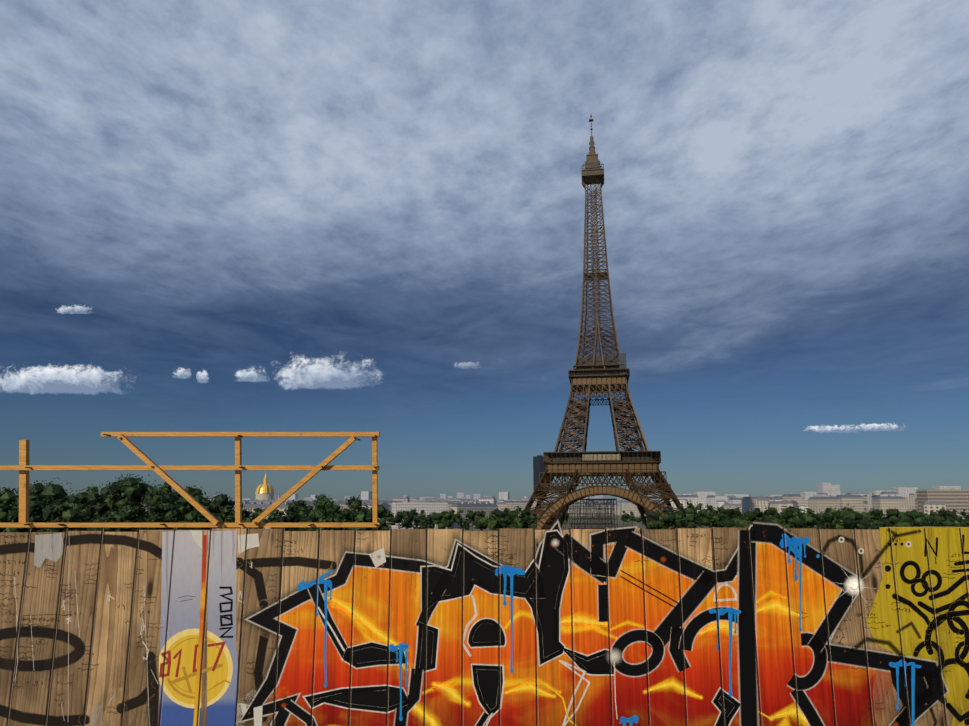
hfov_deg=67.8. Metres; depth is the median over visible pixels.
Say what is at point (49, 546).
torn paper
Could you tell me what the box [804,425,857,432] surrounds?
cloud
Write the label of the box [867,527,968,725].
yellow paint panel
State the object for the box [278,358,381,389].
cloud
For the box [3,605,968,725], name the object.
paint damp stain
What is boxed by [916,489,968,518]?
hotel slab building
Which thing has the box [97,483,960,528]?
city buildings
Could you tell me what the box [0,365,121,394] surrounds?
cloud
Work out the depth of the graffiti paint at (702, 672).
3.92 m
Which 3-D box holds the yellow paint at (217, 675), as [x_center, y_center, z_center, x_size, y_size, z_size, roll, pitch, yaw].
[-1.557,1.648,3.876,0.356,0.354,0.001,0,-11,-1]
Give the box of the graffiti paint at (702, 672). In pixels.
[266,543,901,725]
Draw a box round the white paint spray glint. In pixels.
[844,576,864,596]
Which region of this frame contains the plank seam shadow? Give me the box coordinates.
[6,528,968,725]
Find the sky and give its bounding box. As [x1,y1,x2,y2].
[0,0,968,499]
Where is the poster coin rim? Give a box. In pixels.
[159,628,232,707]
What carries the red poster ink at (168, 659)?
attached to the paint poster paper at (184, 615)
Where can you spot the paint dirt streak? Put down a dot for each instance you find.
(470, 552)
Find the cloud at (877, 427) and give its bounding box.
[851,423,903,430]
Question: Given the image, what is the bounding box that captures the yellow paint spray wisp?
[327,590,808,725]
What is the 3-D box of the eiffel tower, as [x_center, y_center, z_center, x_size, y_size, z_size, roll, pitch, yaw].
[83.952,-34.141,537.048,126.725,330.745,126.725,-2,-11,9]
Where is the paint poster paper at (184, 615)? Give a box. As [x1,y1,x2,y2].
[159,530,237,725]
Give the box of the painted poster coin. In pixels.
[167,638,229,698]
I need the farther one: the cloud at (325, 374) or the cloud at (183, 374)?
the cloud at (183, 374)
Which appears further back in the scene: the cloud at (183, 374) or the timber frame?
the cloud at (183, 374)
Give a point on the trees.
(49, 502)
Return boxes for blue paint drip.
[297,533,920,725]
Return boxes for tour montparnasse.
[533,455,546,499]
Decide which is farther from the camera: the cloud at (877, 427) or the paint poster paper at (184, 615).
the cloud at (877, 427)
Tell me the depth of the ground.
916.20 m
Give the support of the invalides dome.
on the ground
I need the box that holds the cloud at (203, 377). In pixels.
[197,371,208,382]
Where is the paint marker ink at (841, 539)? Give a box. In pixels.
[0,532,964,713]
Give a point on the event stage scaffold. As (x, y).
(598, 522)
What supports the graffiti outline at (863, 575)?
attached to the hoarding fence
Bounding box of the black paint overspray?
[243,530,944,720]
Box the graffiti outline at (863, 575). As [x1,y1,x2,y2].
[237,517,950,725]
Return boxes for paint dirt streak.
[132,528,948,598]
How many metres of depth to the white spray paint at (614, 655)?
3.91 m
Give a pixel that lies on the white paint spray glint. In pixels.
(851, 582)
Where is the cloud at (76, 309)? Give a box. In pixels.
[57,305,91,313]
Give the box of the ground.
[88,514,718,544]
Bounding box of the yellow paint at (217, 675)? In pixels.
[162,635,227,704]
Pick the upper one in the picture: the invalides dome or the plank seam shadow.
the invalides dome
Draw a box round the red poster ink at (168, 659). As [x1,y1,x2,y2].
[159,642,224,677]
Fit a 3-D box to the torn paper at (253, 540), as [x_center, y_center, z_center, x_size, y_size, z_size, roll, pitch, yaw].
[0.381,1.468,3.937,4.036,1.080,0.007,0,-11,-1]
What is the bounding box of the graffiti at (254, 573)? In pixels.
[0,534,336,725]
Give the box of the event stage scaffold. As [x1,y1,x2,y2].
[567,499,617,528]
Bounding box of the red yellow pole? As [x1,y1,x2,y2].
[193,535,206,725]
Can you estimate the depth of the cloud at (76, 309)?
11234.89 m
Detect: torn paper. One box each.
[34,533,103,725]
[191,530,911,725]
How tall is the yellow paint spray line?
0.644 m
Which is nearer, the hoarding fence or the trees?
the hoarding fence
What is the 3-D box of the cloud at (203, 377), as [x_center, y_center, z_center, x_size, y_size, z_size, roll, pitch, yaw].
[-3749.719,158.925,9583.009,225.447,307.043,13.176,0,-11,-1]
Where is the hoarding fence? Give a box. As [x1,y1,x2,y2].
[0,526,956,725]
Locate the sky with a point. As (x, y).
(227, 187)
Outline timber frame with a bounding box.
[0,432,379,530]
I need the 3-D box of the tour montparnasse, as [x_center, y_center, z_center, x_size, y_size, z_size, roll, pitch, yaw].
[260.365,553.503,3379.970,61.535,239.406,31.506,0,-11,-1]
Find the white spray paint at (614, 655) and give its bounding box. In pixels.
[552,539,876,664]
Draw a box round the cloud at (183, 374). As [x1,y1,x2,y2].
[174,368,191,378]
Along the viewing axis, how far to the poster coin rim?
3.89 m
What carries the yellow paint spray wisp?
attached to the hoarding fence
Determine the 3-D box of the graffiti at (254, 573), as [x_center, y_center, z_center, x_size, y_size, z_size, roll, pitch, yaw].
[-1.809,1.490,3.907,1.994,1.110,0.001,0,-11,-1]
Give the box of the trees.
[0,473,968,531]
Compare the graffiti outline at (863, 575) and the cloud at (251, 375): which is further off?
the cloud at (251, 375)
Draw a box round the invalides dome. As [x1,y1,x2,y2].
[255,473,273,499]
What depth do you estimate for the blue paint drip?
3.95 m
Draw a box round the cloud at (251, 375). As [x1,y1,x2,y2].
[236,368,269,381]
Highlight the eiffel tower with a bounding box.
[520,116,690,529]
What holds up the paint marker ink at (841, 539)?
attached to the hoarding fence
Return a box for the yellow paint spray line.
[503,613,785,725]

